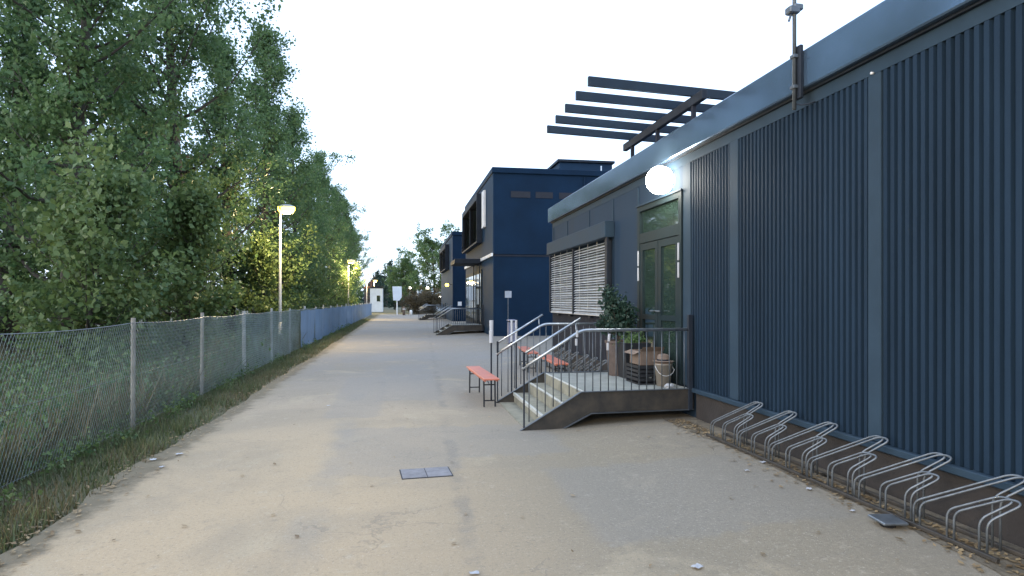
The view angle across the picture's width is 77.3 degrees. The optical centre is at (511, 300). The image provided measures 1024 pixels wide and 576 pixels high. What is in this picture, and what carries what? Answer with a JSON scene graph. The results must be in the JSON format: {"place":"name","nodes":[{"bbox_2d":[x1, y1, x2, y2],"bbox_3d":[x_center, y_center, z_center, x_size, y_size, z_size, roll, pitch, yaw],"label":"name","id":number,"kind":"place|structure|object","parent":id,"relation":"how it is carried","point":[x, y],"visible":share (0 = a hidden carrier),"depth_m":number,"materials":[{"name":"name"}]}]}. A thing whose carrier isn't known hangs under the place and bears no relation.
{"place":"outdoors","nodes":[
{"label":"outdoors","id":0,"kind":"place"},
{"bbox_2d":[0,315,331,485],"bbox_3d":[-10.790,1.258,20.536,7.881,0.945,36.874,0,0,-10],"label":"meadow grass","id":1,"kind":"structure","parent":0,"point":[57,427],"depth_m":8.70,"materials":[{"name":"green plant"}]},
{"bbox_2d":[0,301,439,553],"bbox_3d":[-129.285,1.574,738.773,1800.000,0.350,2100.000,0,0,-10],"label":"ground","id":2,"kind":"structure","parent":0,"point":[387,310],"depth_m":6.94,"materials":[{"name":"green plant"}]},
{"bbox_2d":[0,49,67,341],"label":"poplar tree","id":3,"kind":"object","parent":2,"relation":"on","point":[21,314],"visible":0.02,"depth_m":21.35,"materials":[{"name":"green plant"}]},
{"bbox_2d":[29,120,97,324],"bbox_3d":[-23.913,-4.335,34.593,4.623,12.172,6.451,0,0,24],"label":"poplar tree","id":4,"kind":"object","parent":2,"relation":"on","point":[49,219],"visible":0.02,"depth_m":33.96,"materials":[{"name":"green plant"}]},
{"bbox_2d":[0,0,133,355],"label":"poplar tree","id":5,"kind":"object","parent":2,"relation":"on","point":[21,37],"visible":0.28,"depth_m":17.92,"materials":[{"name":"green plant"}]},
{"bbox_2d":[0,116,191,379],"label":"broadleaf shrub","id":6,"kind":"object","parent":2,"relation":"on","point":[111,204],"visible":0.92,"depth_m":12.82,"materials":[{"name":"green plant"}]},
{"bbox_2d":[0,0,223,368],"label":"poplar tree","id":7,"kind":"object","parent":2,"relation":"on","point":[81,94],"visible":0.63,"depth_m":14.86,"materials":[{"name":"green plant"}]},
{"bbox_2d":[87,48,181,332],"bbox_3d":[-15.821,-4.336,26.226,4.734,12.175,5.198,0,0,14],"label":"poplar tree","id":8,"kind":"object","parent":2,"relation":"on","point":[128,172],"visible":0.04,"depth_m":26.16,"materials":[{"name":"green plant"}]},
{"bbox_2d":[93,100,186,328],"bbox_3d":[-17.529,-3.979,30.517,4.893,11.459,4.456,0,0,-34],"label":"poplar tree","id":9,"kind":"object","parent":2,"relation":"on","point":[147,319],"visible":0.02,"depth_m":30.27,"materials":[{"name":"green plant"}]},
{"bbox_2d":[56,158,262,355],"bbox_3d":[-9.355,-1.139,17.982,3.527,5.782,5.292,0,0,15],"label":"broadleaf shrub","id":10,"kind":"object","parent":2,"relation":"on","point":[192,239],"visible":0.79,"depth_m":17.82,"materials":[{"name":"green plant"}]},
{"bbox_2d":[40,0,293,346],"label":"poplar tree","id":11,"kind":"object","parent":2,"relation":"on","point":[173,72],"visible":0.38,"depth_m":20.59,"materials":[{"name":"green plant"}]},
{"bbox_2d":[0,322,345,467],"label":"undergrowth","id":12,"kind":"object","parent":2,"relation":"on","point":[53,388],"visible":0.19,"depth_m":10.76,"materials":[{"name":"green plant"}]},
{"bbox_2d":[0,323,350,510],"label":"fence foot weeds","id":13,"kind":"object","parent":2,"relation":"on","point":[78,447],"visible":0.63,"depth_m":7.58,"materials":[{"name":"green plant"}]},
{"bbox_2d":[0,303,371,488],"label":"chain link fence","id":14,"kind":"object","parent":2,"relation":"on","point":[315,322],"visible":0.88,"depth_m":9.63,"materials":[{"name":"metal"}]},
{"bbox_2d":[164,151,222,309],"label":"poplar tree","id":15,"kind":"object","parent":2,"relation":"on","point":[215,237],"visible":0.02,"depth_m":40.07,"materials":[{"name":"green plant"}]},
{"bbox_2d":[129,22,298,337],"bbox_3d":[-11.758,-4.626,26.046,5.320,12.750,6.128,0,0,3],"label":"poplar tree","id":16,"kind":"object","parent":2,"relation":"on","point":[228,198],"visible":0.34,"depth_m":25.26,"materials":[{"name":"green plant"}]},
{"bbox_2d":[84,276,408,306],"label":"distant woods","id":17,"kind":"object","parent":2,"relation":"on","point":[362,298],"visible":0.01,"depth_m":173.66,"materials":[{"name":"green plant"}]},
{"bbox_2d":[192,19,330,324],"bbox_3d":[-11.834,-6.081,31.482,5.952,15.672,8.305,0,0,-1],"label":"poplar tree","id":18,"kind":"object","parent":2,"relation":"on","point":[263,96],"visible":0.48,"depth_m":30.84,"materials":[{"name":"green plant"}]},
{"bbox_2d":[214,224,323,338],"bbox_3d":[-10.023,-0.764,25.548,4.602,5.028,3.067,0,0,-1],"label":"broadleaf shrub","id":19,"kind":"object","parent":2,"relation":"on","point":[264,271],"visible":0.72,"depth_m":25.23,"materials":[{"name":"green plant"}]},
{"bbox_2d":[239,144,318,318],"bbox_3d":[-12.943,-3.716,35.575,4.560,10.928,5.252,0,0,-35],"label":"poplar tree","id":20,"kind":"object","parent":2,"relation":"on","point":[275,224],"visible":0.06,"depth_m":35.62,"materials":[{"name":"green plant"}]},
{"bbox_2d":[278,204,294,334],"bbox_3d":[-8.427,-0.955,23.905,0.644,5.290,0.448,0,0,-10],"label":"street lamp","id":21,"kind":"object","parent":2,"relation":"on","point":[287,209],"visible":0.76,"depth_m":23.82,"materials":[{"name":"grey metal"}]},
{"bbox_2d":[267,234,344,327],"bbox_3d":[-11.246,-0.764,32.818,4.602,5.028,3.067,0,0,-44],"label":"broadleaf shrub","id":22,"kind":"object","parent":2,"relation":"on","point":[310,282],"visible":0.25,"depth_m":32.88,"materials":[{"name":"green plant"}]},
{"bbox_2d":[277,163,344,301],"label":"poplar tree","id":23,"kind":"object","parent":2,"relation":"on","point":[323,201],"visible":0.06,"depth_m":46.82,"materials":[{"name":"green plant"}]},
{"bbox_2d":[279,98,356,316],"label":"poplar tree","id":24,"kind":"object","parent":2,"relation":"on","point":[295,133],"visible":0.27,"depth_m":40.80,"materials":[{"name":"green plant"}]},
{"bbox_2d":[289,147,352,303],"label":"poplar tree","id":25,"kind":"object","parent":2,"relation":"on","point":[335,293],"visible":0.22,"depth_m":52.11,"materials":[{"name":"green plant"}]},
{"bbox_2d":[303,264,341,308],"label":"broadleaf shrub","id":26,"kind":"object","parent":2,"relation":"on","point":[320,306],"visible":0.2,"depth_m":44.83,"materials":[{"name":"green plant"}]},
{"bbox_2d":[324,261,360,307],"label":"broadleaf shrub","id":27,"kind":"object","parent":2,"relation":"on","point":[345,290],"visible":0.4,"depth_m":55.28,"materials":[{"name":"green plant"}]},
{"bbox_2d":[320,175,368,307],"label":"poplar tree","id":28,"kind":"object","parent":2,"relation":"on","point":[333,212],"visible":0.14,"depth_m":59.13,"materials":[{"name":"green plant"}]},
{"bbox_2d":[324,182,370,306],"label":"poplar tree","id":29,"kind":"object","parent":2,"relation":"on","point":[351,228],"visible":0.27,"depth_m":66.96,"materials":[{"name":"green plant"}]},
{"bbox_2d":[330,196,364,303],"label":"poplar tree","id":30,"kind":"object","parent":2,"relation":"on","point":[348,219],"visible":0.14,"depth_m":75.53,"materials":[{"name":"green plant"}]},
{"bbox_2d":[348,259,354,304],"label":"street lamp","id":31,"kind":"object","parent":2,"relation":"on","point":[352,260],"visible":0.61,"depth_m":55.35,"materials":[{"name":"grey metal"}]},
{"bbox_2d":[344,220,370,305],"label":"poplar tree","id":32,"kind":"object","parent":2,"relation":"on","point":[356,258],"visible":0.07,"depth_m":85.68,"materials":[{"name":"green plant"}]},
{"bbox_2d":[351,230,377,301],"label":"poplar tree","id":33,"kind":"object","parent":2,"relation":"on","point":[364,266],"visible":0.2,"depth_m":97.18,"materials":[{"name":"green plant"}]},
{"bbox_2d":[366,274,370,303],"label":"street lamp","id":34,"kind":"object","parent":2,"relation":"on","point":[368,275],"visible":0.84,"depth_m":85.88,"materials":[{"name":"grey metal"}]},
{"bbox_2d":[364,279,387,306],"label":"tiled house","id":35,"kind":"structure","parent":2,"relation":"on","point":[368,296],"depth_m":170.84,"materials":[{"name":"white wood"}]},
{"bbox_2d":[370,285,383,311],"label":"white cabin","id":36,"kind":"object","parent":2,"relation":"on","point":[376,296],"visible":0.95,"depth_m":97.89,"materials":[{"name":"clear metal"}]},
{"bbox_2d":[368,269,389,306],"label":"dark conifer","id":37,"kind":"object","parent":2,"relation":"on","point":[377,278],"visible":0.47,"depth_m":131.55,"materials":[{"name":"green plant"}]},
{"bbox_2d":[377,259,401,309],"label":"dark conifer","id":38,"kind":"object","parent":2,"relation":"on","point":[382,285],"visible":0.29,"depth_m":122.38,"materials":[{"name":"green plant"}]},
{"bbox_2d":[382,245,417,311],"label":"broad tree","id":39,"kind":"object","parent":2,"relation":"on","point":[405,263],"visible":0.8,"depth_m":97.80,"materials":[{"name":"green plant"}]},
{"bbox_2d":[398,290,428,314],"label":"brown shrub","id":40,"kind":"object","parent":2,"relation":"on","point":[414,302],"visible":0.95,"depth_m":78.59,"materials":[{"name":"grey plant"}]},
{"bbox_2d":[400,264,427,308],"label":"dark conifer","id":41,"kind":"object","parent":2,"relation":"on","point":[415,282],"visible":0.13,"depth_m":115.78,"materials":[{"name":"green plant"}]},
{"bbox_2d":[406,285,440,313],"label":"brown shrub","id":42,"kind":"object","parent":2,"relation":"on","point":[421,287],"visible":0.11,"depth_m":82.50,"materials":[{"name":"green plant"}]},
{"bbox_2d":[407,285,440,313],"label":"brown shrub","id":43,"kind":"object","parent":2,"relation":"on","point":[431,298],"visible":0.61,"depth_m":79.92,"materials":[{"name":"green plant"}]},
{"bbox_2d":[402,219,456,295],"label":"broad tree","id":44,"kind":"object","parent":2,"relation":"on","point":[424,267],"visible":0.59,"depth_m":90.88,"materials":[{"name":"green plant"}]},
{"bbox_2d":[426,291,440,306],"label":"brown shrub","id":45,"kind":"object","parent":2,"relation":"on","point":[435,302],"visible":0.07,"depth_m":78.61,"materials":[{"name":"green plant"}]},
{"bbox_2d":[412,224,460,266],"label":"broad tree","id":46,"kind":"object","parent":2,"relation":"on","point":[448,232],"visible":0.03,"depth_m":84.62,"materials":[{"name":"green plant"}]},
{"bbox_2d":[439,231,465,320],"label":"distant blue building","id":47,"kind":"structure","parent":2,"relation":"on","point":[454,294],"depth_m":50.11,"materials":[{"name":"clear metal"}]},
{"bbox_2d":[439,244,448,272],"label":"window","id":48,"kind":"structure","parent":47,"relation":"in","point":[444,252],"depth_m":57.01,"materials":[{"name":"black glass"}]},
{"bbox_2d":[0,0,883,292],"label":"sky","id":49,"kind":"structure","parent":0,"point":[428,97],"materials":[{"name":"white"}]},
{"bbox_2d":[0,313,1021,575],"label":"road","id":50,"kind":"structure","parent":0,"point":[334,491],"depth_m":5.43,"materials":[{"name":"concrete"}]},
{"bbox_2d":[392,286,401,314],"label":"notice board","id":51,"kind":"object","parent":50,"relation":"on","point":[397,293],"visible":1,"depth_m":76.19,"materials":[{"name":"white paint"}]},
{"bbox_2d":[399,466,452,479],"bbox_3d":[-0.845,1.690,6.278,0.492,0.019,0.352,0,0,-14],"label":"inspection cover","id":52,"kind":"object","parent":50,"relation":"on","point":[430,472],"visible":1,"depth_m":6.27,"materials":[{"name":"metal"}]},
{"bbox_2d":[418,303,445,319],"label":"entrance stairs","id":53,"kind":"structure","parent":50,"relation":"on","point":[426,316],"depth_m":56.17,"materials":[{"name":"concrete"}]},
{"bbox_2d":[433,304,483,334],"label":"entrance stairs","id":54,"kind":"structure","parent":50,"relation":"on","point":[447,328],"depth_m":31.73,"materials":[{"name":"concrete"}]},
{"bbox_2d":[451,259,480,331],"bbox_3d":[-2.502,-0.280,34.079,1.320,3.740,2.800,0,0,-10],"label":"entrance canopy","id":55,"kind":"object","parent":50,"relation":"on","point":[465,262],"visible":0.88,"depth_m":32.86,"materials":[{"name":"metal"}]},
{"bbox_2d":[466,366,499,406],"bbox_3d":[-0.523,1.455,10.994,0.250,0.471,2.000,0,0,-12],"label":"folding bench","id":56,"kind":"object","parent":50,"relation":"on","point":[481,373],"visible":1,"depth_m":10.45,"materials":[{"name":"red wood"}]},
{"bbox_2d":[489,320,492,399],"bbox_3d":[-0.351,1.010,10.822,0.066,1.361,0.066,0,0,-32],"label":"marker post","id":57,"kind":"object","parent":50,"relation":"on","point":[491,332],"visible":0.89,"depth_m":10.81,"materials":[{"name":"metal"}]},
{"bbox_2d":[505,291,511,318],"bbox_3d":[-0.151,0.600,24.940,0.260,2.000,0.055,0,0,-10],"label":"sign post","id":58,"kind":"object","parent":50,"relation":"on","point":[508,294],"visible":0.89,"depth_m":24.93,"materials":[{"name":"metal"}]},
{"bbox_2d":[510,320,512,391],"bbox_3d":[-0.006,1.016,11.521,0.041,1.340,0.041,0,0,-32],"label":"marker post","id":59,"kind":"object","parent":50,"relation":"on","point":[511,336],"visible":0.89,"depth_m":11.51,"materials":[{"name":"metal"}]},
{"bbox_2d":[507,319,514,343],"bbox_3d":[-0.029,1.150,23.953,0.300,0.900,0.300,0,0,-10],"label":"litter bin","id":60,"kind":"object","parent":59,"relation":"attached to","point":[508,330],"visible":0.72,"depth_m":23.84,"materials":[{"name":"metal"}]},
{"bbox_2d":[0,337,1023,575],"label":"fallen leaves","id":61,"kind":"object","parent":50,"relation":"on","point":[841,487],"visible":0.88,"depth_m":5.00,"materials":[{"name":"brown plant"}]},
{"bbox_2d":[515,320,516,388],"bbox_3d":[0.076,1.018,11.688,0.041,1.330,0.041,0,0,-32],"label":"marker post","id":62,"kind":"object","parent":50,"relation":"on","point":[515,355],"visible":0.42,"depth_m":11.68,"materials":[{"name":"metal"}]},
{"bbox_2d":[518,346,537,371],"bbox_3d":[0.372,1.399,15.395,0.250,0.471,2.000,0,0,-6],"label":"folding bench","id":63,"kind":"object","parent":50,"relation":"on","point":[523,348],"visible":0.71,"depth_m":15.29,"materials":[{"name":"wood"}]},
{"bbox_2d":[462,159,614,335],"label":"two storey building","id":64,"kind":"structure","parent":50,"relation":"on","point":[506,232],"depth_m":29.22,"materials":[{"name":"blue paint"}]},
{"bbox_2d":[462,193,481,253],"bbox_3d":[-2.315,-4.210,36.345,0.310,2.500,7.760,0,0,-10],"label":"window","id":65,"kind":"structure","parent":64,"relation":"in","point":[472,215],"depth_m":36.17,"materials":[{"name":"black glass"}]},
{"bbox_2d":[466,269,481,323],"bbox_3d":[-2.224,-0.210,36.564,0.055,2.800,7.600,0,0,-10],"label":"door","id":66,"kind":"structure","parent":64,"relation":"in","point":[469,278],"depth_m":35.62,"materials":[{"name":"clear glass"}]},
{"bbox_2d":[538,354,568,372],"bbox_3d":[0.811,1.399,12.883,0.250,0.471,2.000,0,0,-7],"label":"folding bench","id":67,"kind":"object","parent":50,"relation":"on","point":[549,358],"visible":0.54,"depth_m":12.61,"materials":[{"name":"wood"}]},
{"bbox_2d":[547,348,578,371],"bbox_3d":[1.137,1.357,14.731,0.308,0.503,1.970,0,0,-10],"label":"bicycle rack","id":68,"kind":"object","parent":50,"relation":"on","point":[555,354],"visible":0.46,"depth_m":14.39,"materials":[{"name":"metal"}]},
{"bbox_2d":[567,354,606,371],"bbox_3d":[1.473,1.357,12.810,0.308,0.503,1.970,0,0,-10],"label":"bicycle rack","id":69,"kind":"object","parent":50,"relation":"on","point":[581,362],"visible":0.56,"depth_m":12.77,"materials":[{"name":"metal"}]},
{"bbox_2d":[496,314,693,430],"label":"entrance stairs","id":70,"kind":"structure","parent":50,"relation":"on","point":[545,400],"depth_m":8.69,"materials":[{"name":"concrete"}]},
{"bbox_2d":[575,330,577,345],"bbox_3d":[0.853,0.490,8.426,0.042,0.200,0.025,0,0,-10],"label":"paper strip","id":71,"kind":"object","parent":70,"relation":"attached to","point":[576,342],"visible":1,"depth_m":8.41,"materials":[{"name":"white paper"}]},
{"bbox_2d":[607,334,610,350],"bbox_3d":[1.283,0.550,8.501,0.050,0.220,0.025,0,0,-10],"label":"paper strip","id":72,"kind":"object","parent":70,"relation":"attached to","point":[608,343],"visible":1,"depth_m":8.49,"materials":[{"name":"white paper"}]},
{"bbox_2d":[591,278,639,375],"bbox_3d":[1.718,0.420,10.401,0.727,1.584,0.934,0,0,-10],"label":"potted shrub","id":73,"kind":"object","parent":70,"relation":"on","point":[617,312],"visible":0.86,"depth_m":10.33,"materials":[{"name":"green plant"}]},
{"bbox_2d":[613,327,651,378],"bbox_3d":[1.914,0.807,10.111,0.596,0.810,0.630,0,0,18],"label":"planter tub","id":74,"kind":"object","parent":70,"relation":"on","point":[635,342],"visible":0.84,"depth_m":9.98,"materials":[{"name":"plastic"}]},
{"bbox_2d":[626,362,655,384],"bbox_3d":[1.991,1.075,9.505,0.440,0.275,0.520,0,0,-10],"label":"plastic crate","id":75,"kind":"object","parent":70,"relation":"on","point":[635,380],"visible":0.59,"depth_m":9.29,"materials":[{"name":"plastic"}]},
{"bbox_2d":[624,347,664,364],"bbox_3d":[1.944,0.800,9.457,0.450,0.270,0.520,0,0,-10],"label":"cardboard box","id":76,"kind":"object","parent":75,"relation":"on","point":[650,355],"visible":0.84,"depth_m":9.29,"materials":[{"name":"brown cardboard"}]},
{"bbox_2d":[655,362,673,386],"bbox_3d":[2.159,1.040,9.129,0.266,0.345,0.266,0,0,-10],"label":"bucket","id":77,"kind":"object","parent":70,"relation":"on","point":[665,372],"visible":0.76,"depth_m":9.04,"materials":[{"name":"beige plastic"}]},
{"bbox_2d":[653,354,673,361],"bbox_3d":[2.159,0.809,9.129,0.310,0.106,0.310,0,0,-10],"label":"straw hat","id":78,"kind":"object","parent":77,"relation":"on","point":[665,357],"visible":0.83,"depth_m":9.06,"materials":[{"name":"beige wicker"}]},
{"bbox_2d":[664,383,673,388],"bbox_3d":[2.167,1.180,8.835,0.140,0.078,0.111,0,0,-10],"label":"crumpled paper","id":79,"kind":"object","parent":70,"relation":"on","point":[666,386],"visible":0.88,"depth_m":8.81,"materials":[{"name":"white paper"}]},
{"bbox_2d":[691,563,702,567],"bbox_3d":[1.167,1.672,4.040,0.073,0.009,0.054,0,0,-39],"label":"paper scrap","id":80,"kind":"object","parent":50,"relation":"on","point":[697,565],"visible":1,"depth_m":4.04,"materials":[{"name":"white paper"}]},
{"bbox_2d":[547,0,1023,547],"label":"container building","id":81,"kind":"structure","parent":50,"relation":"on","point":[845,250],"depth_m":5.66,"materials":[{"name":"metal"}]},
{"bbox_2d":[547,221,613,318],"bbox_3d":[1.424,-0.570,14.350,0.212,1.850,4.820,0,0,-10],"label":"window","id":82,"kind":"structure","parent":81,"relation":"in","point":[595,262],"depth_m":13.91,"materials":[{"name":"grey glass"}]},
{"bbox_2d":[547,76,735,157],"bbox_3d":[2.135,-2.788,10.424,2.600,0.715,3.200,0,0,-10],"label":"roof pergola","id":83,"kind":"object","parent":81,"relation":"on","point":[693,104],"visible":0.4,"depth_m":10.21,"materials":[{"name":"metal"}]},
{"bbox_2d":[635,188,682,384],"bbox_3d":[2.254,-0.203,9.922,0.116,2.785,1.770,0,0,-10],"label":"door","id":84,"kind":"structure","parent":81,"relation":"in","point":[659,219],"depth_m":9.78,"materials":[{"name":"glass"}]},
{"bbox_2d":[646,166,673,193],"bbox_3d":[2.176,-1.780,9.447,0.394,0.410,0.410,0,0,-10],"label":"wall lamp","id":85,"kind":"object","parent":81,"relation":"attached to","point":[659,179],"visible":1,"depth_m":9.31,"materials":[{"name":"glass"}]},
{"bbox_2d":[785,0,815,109],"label":"antenna mast","id":86,"kind":"object","parent":81,"relation":"attached to","point":[794,9],"visible":1,"depth_m":6.24,"materials":[{"name":"metal"}]},
{"bbox_2d":[662,415,1023,575],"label":"dirt strip","id":87,"kind":"object","parent":50,"relation":"on","point":[1001,568],"visible":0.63,"depth_m":4.96,"materials":[{"name":"brown soil"}]},
{"bbox_2d":[706,401,837,480],"bbox_3d":[2.614,1.355,6.635,0.308,0.503,1.970,0,0,-10],"label":"bicycle rack","id":88,"kind":"object","parent":87,"relation":"on","point":[768,450],"visible":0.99,"depth_m":6.39,"materials":[{"name":"metal"}]},
{"bbox_2d":[801,435,1023,562],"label":"bicycle rack","id":89,"kind":"object","parent":87,"relation":"on","point":[918,512],"visible":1,"depth_m":4.56,"materials":[{"name":"metal"}]},
{"bbox_2d":[868,514,908,527],"bbox_3d":[2.690,1.585,4.582,0.180,0.055,0.200,0,0,-2],"label":"metal foot plate","id":90,"kind":"object","parent":50,"relation":"on","point":[888,520],"visible":1,"depth_m":4.55,"materials":[{"name":"metal"}]}
]}

